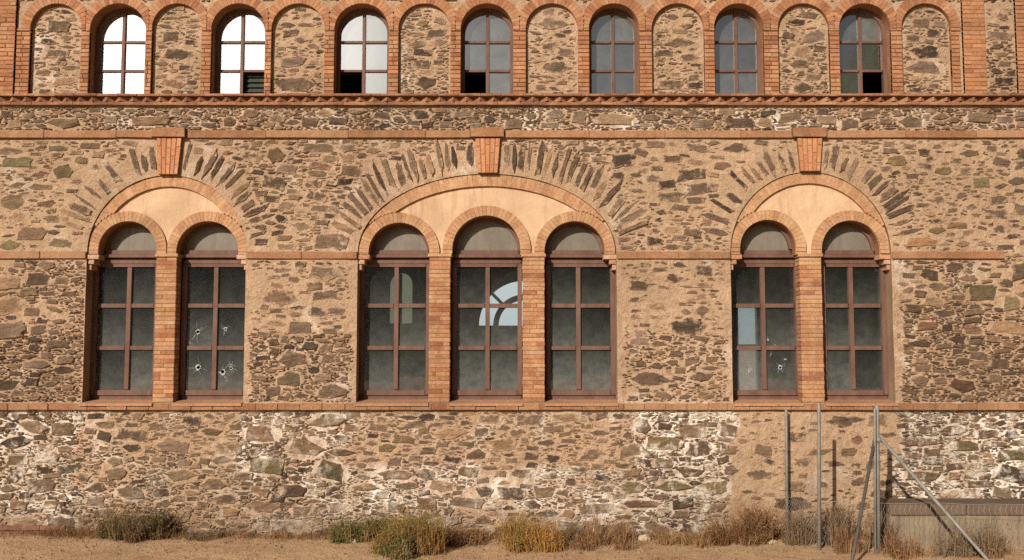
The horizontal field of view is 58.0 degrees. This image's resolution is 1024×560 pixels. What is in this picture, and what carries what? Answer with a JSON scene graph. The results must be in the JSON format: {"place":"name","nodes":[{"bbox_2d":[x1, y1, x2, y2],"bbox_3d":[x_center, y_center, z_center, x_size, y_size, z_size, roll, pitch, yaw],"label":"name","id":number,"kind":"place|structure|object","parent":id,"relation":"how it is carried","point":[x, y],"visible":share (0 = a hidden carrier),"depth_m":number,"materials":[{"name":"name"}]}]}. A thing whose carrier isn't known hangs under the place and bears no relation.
{"place":"outdoors","nodes":[
{"label":"outdoors","id":0,"kind":"place"},
{"bbox_2d":[479,281,522,325],"label":"sky","id":1,"kind":"structure","parent":0,"point":[509,317],"materials":[{"name":"white"}]},
{"bbox_2d":[0,534,1023,559],"bbox_3d":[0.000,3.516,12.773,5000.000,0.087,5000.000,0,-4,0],"label":"ground","id":2,"kind":"structure","parent":0,"point":[605,552],"depth_m":11.71,"materials":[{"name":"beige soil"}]},
{"bbox_2d":[62,495,187,543],"bbox_3d":[-5.189,3.204,12.335,1.656,0.629,0.928,0,-4,0],"label":"weed bush","id":3,"kind":"object","parent":2,"relation":"on","point":[125,531],"visible":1,"depth_m":12.42,"materials":[{"name":"plant"}]},
{"bbox_2d":[173,526,229,541],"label":"dry weed","id":4,"kind":"object","parent":2,"relation":"on","point":[198,533],"visible":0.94,"depth_m":12.48,"materials":[{"name":"beige plant"}]},
{"bbox_2d":[264,528,330,540],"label":"dry weed","id":5,"kind":"object","parent":2,"relation":"on","point":[281,535],"visible":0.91,"depth_m":12.53,"materials":[{"name":"plant"}]},
{"bbox_2d":[311,509,394,544],"bbox_3d":[-2.091,3.288,12.383,1.368,0.499,0.816,0,-4,0],"label":"weed bush","id":6,"kind":"object","parent":2,"relation":"on","point":[346,533],"visible":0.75,"depth_m":12.26,"materials":[{"name":"plant"}]},
{"bbox_2d":[373,524,425,559],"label":"weed bush","id":7,"kind":"object","parent":2,"relation":"on","point":[403,552],"visible":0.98,"depth_m":11.34,"materials":[{"name":"plant"}]},
{"bbox_2d":[356,499,466,556],"bbox_3d":[-1.240,3.105,11.655,1.464,0.720,0.956,0,-4,0],"label":"weed bush","id":8,"kind":"object","parent":2,"relation":"on","point":[429,538],"visible":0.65,"depth_m":11.57,"materials":[{"name":"plant"}]},
{"bbox_2d":[439,514,503,546],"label":"dry weed","id":9,"kind":"object","parent":2,"relation":"on","point":[456,537],"visible":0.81,"depth_m":12.17,"materials":[{"name":"brown plant"}]},
{"bbox_2d":[0,522,1022,559],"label":"dry grass","id":10,"kind":"structure","parent":2,"relation":"on","point":[54,532],"depth_m":12.50,"materials":[{"name":"beige plant"}]},
{"bbox_2d":[0,0,1023,534],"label":"stone building","id":11,"kind":"structure","parent":2,"relation":"on","point":[262,262],"depth_m":13.14,"materials":[{"name":"stone"}]},
{"bbox_2d":[94,8,144,100],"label":"window","id":12,"kind":"structure","parent":11,"relation":"in","point":[124,11],"depth_m":13.51,"materials":[{"name":"brown paint"}]},
{"bbox_2d":[89,223,156,398],"bbox_3d":[-5.510,0.445,13.256,0.996,2.591,0.125,0,-4,0],"label":"window","id":13,"kind":"structure","parent":11,"relation":"in","point":[131,245],"depth_m":13.26,"materials":[{"name":"brown paint"}]},
{"bbox_2d":[180,223,244,398],"bbox_3d":[-4.273,0.445,13.256,1.026,2.591,0.125,0,-4,0],"label":"window","id":14,"kind":"structure","parent":11,"relation":"in","point":[214,245],"depth_m":13.26,"materials":[{"name":"brown paint"}]},
{"bbox_2d":[214,8,265,93],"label":"window","id":15,"kind":"structure","parent":11,"relation":"in","point":[242,11],"depth_m":13.52,"materials":[{"name":"brown paint"}]},
{"bbox_2d":[336,8,388,93],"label":"window","id":16,"kind":"structure","parent":11,"relation":"in","point":[364,11],"depth_m":13.51,"materials":[{"name":"brown paint"}]},
{"bbox_2d":[359,225,429,398],"bbox_3d":[-1.660,0.455,13.256,1.038,2.571,0.125,0,-4,0],"label":"window","id":17,"kind":"structure","parent":11,"relation":"in","point":[397,246],"depth_m":13.25,"materials":[{"name":"brown paint"}]},
{"bbox_2d":[399,274,401,322],"bbox_3d":[-2.659,0.447,22.093,0.060,1.182,0.070,0,-4,0],"label":"far window frame","id":18,"kind":"structure","parent":11,"relation":"in","point":[400,279],"depth_m":22.06,"materials":[{"name":"brown paint"}]},
{"bbox_2d":[452,218,521,398],"bbox_3d":[-0.362,0.404,13.259,1.025,2.673,0.125,0,-4,0],"label":"window","id":19,"kind":"structure","parent":11,"relation":"in","point":[487,243],"depth_m":13.26,"materials":[{"name":"brown paint"}]},
{"bbox_2d":[461,8,512,100],"bbox_3d":[-0.359,-3.291,13.519,0.799,1.407,0.070,0,-4,0],"label":"window","id":20,"kind":"structure","parent":11,"relation":"in","point":[487,11],"depth_m":13.50,"materials":[{"name":"brown paint"}]},
{"bbox_2d":[491,293,522,325],"bbox_3d":[-0.107,0.692,22.060,0.795,0.794,0.140,0,-4,0],"label":"far window frame","id":21,"kind":"structure","parent":11,"relation":"in","point":[513,299],"depth_m":22.03,"materials":[{"name":"grey paint"}]},
{"bbox_2d":[545,223,615,398],"bbox_3d":[0.953,0.445,13.256,1.042,2.591,0.125,0,-4,0],"label":"window","id":22,"kind":"structure","parent":11,"relation":"in","point":[576,245],"depth_m":13.25,"materials":[{"name":"brown paint"}]},
{"bbox_2d":[589,8,637,100],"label":"window","id":23,"kind":"structure","parent":11,"relation":"in","point":[612,11],"depth_m":13.50,"materials":[{"name":"brown paint"}]},
{"bbox_2d":[714,8,760,93],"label":"window","id":24,"kind":"structure","parent":11,"relation":"in","point":[735,11],"depth_m":13.51,"materials":[{"name":"brown paint"}]},
{"bbox_2d":[739,344,758,345],"bbox_3d":[5.620,1.591,22.008,0.539,0.120,0.070,0,-4,0],"label":"far window frame","id":25,"kind":"structure","parent":11,"relation":"in","point":[739,344],"depth_m":21.97,"materials":[{"name":"grey paint"}]},
{"bbox_2d":[731,222,798,399],"bbox_3d":[3.603,0.435,13.257,1.027,2.612,0.125,0,-4,0],"label":"window","id":26,"kind":"structure","parent":11,"relation":"in","point":[763,244],"depth_m":13.27,"materials":[{"name":"brown paint"}]},
{"bbox_2d":[821,222,888,398],"bbox_3d":[4.860,0.440,13.257,0.993,2.602,0.125,0,-4,0],"label":"window","id":27,"kind":"structure","parent":11,"relation":"in","point":[849,245],"depth_m":13.25,"materials":[{"name":"brown paint"}]},
{"bbox_2d":[839,8,886,101],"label":"window","id":28,"kind":"structure","parent":11,"relation":"in","point":[858,12],"depth_m":13.51,"materials":[{"name":"brown paint"}]},
{"bbox_2d":[468,504,571,553],"bbox_3d":[0.073,3.246,12.137,1.605,0.620,1.066,0,-4,0],"label":"weed bush","id":29,"kind":"object","parent":2,"relation":"on","point":[513,539],"visible":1,"depth_m":11.90,"materials":[{"name":"brown plant"}]},
{"bbox_2d":[555,523,586,540],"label":"dry weed","id":30,"kind":"object","parent":2,"relation":"on","point":[569,534],"visible":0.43,"depth_m":12.49,"materials":[{"name":"brown plant"}]},
{"bbox_2d":[559,508,652,551],"bbox_3d":[1.279,3.289,12.158,1.471,0.547,1.060,0,-4,0],"label":"dry weed","id":31,"kind":"object","parent":2,"relation":"on","point":[623,540],"visible":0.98,"depth_m":12.09,"materials":[{"name":"brown plant"}]},
{"bbox_2d":[638,534,650,540],"bbox_3d":[1.788,3.494,12.476,0.181,0.127,0.128,0,-4,0],"label":"rubble stone","id":32,"kind":"object","parent":2,"relation":"on","point":[644,537],"visible":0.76,"depth_m":12.44,"materials":[{"name":"beige stone"}]},
{"bbox_2d":[649,526,714,548],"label":"dry weed","id":33,"kind":"object","parent":2,"relation":"on","point":[683,538],"visible":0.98,"depth_m":12.16,"materials":[{"name":"plant"}]},
{"bbox_2d":[684,495,811,545],"bbox_3d":[3.142,3.170,12.279,1.803,0.706,0.997,0,-4,0],"label":"dry weed","id":34,"kind":"object","parent":2,"relation":"on","point":[751,530],"visible":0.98,"depth_m":12.17,"materials":[{"name":"brown plant"}]},
{"bbox_2d":[768,540,776,543],"bbox_3d":[3.446,3.469,12.222,0.132,0.077,0.086,0,-4,0],"label":"rubble stone","id":35,"kind":"object","parent":2,"relation":"on","point":[773,541],"visible":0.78,"depth_m":12.20,"materials":[{"name":"beige stone"}]},
{"bbox_2d":[771,503,825,546],"bbox_3d":[3.808,3.218,12.200,0.894,0.595,0.426,0,-4,0],"label":"tall weed","id":36,"kind":"object","parent":2,"relation":"on","point":[796,533],"visible":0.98,"depth_m":12.13,"materials":[{"name":"brown plant"}]},
{"bbox_2d":[828,515,869,553],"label":"tall weed","id":37,"kind":"object","parent":2,"relation":"on","point":[845,543],"visible":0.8,"depth_m":11.62,"materials":[{"name":"brown plant"}]},
{"bbox_2d":[804,493,904,547],"bbox_3d":[4.461,3.124,12.122,1.289,0.751,0.802,-3,-5,35],"label":"tall weed","id":38,"kind":"object","parent":2,"relation":"on","point":[832,526],"visible":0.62,"depth_m":12.04,"materials":[{"name":"brown plant"}]},
{"bbox_2d":[867,528,935,559],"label":"tall weed","id":39,"kind":"object","parent":2,"relation":"on","point":[897,549],"visible":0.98,"depth_m":11.36,"materials":[{"name":"beige plant"}]},
{"bbox_2d":[784,404,1023,559],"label":"wire fence","id":40,"kind":"object","parent":2,"relation":"on","point":[875,448],"visible":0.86,"depth_m":11.65,"materials":[{"name":"metal"}]},
{"bbox_2d":[880,498,1023,546],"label":"concrete trough","id":41,"kind":"object","parent":2,"relation":"on","point":[986,503],"visible":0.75,"depth_m":12.04,"materials":[{"name":"grey concrete"}]},
{"bbox_2d":[927,518,1014,558],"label":"tall weed","id":42,"kind":"object","parent":2,"relation":"on","point":[963,548],"visible":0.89,"depth_m":11.43,"materials":[{"name":"beige plant"}]}
]}

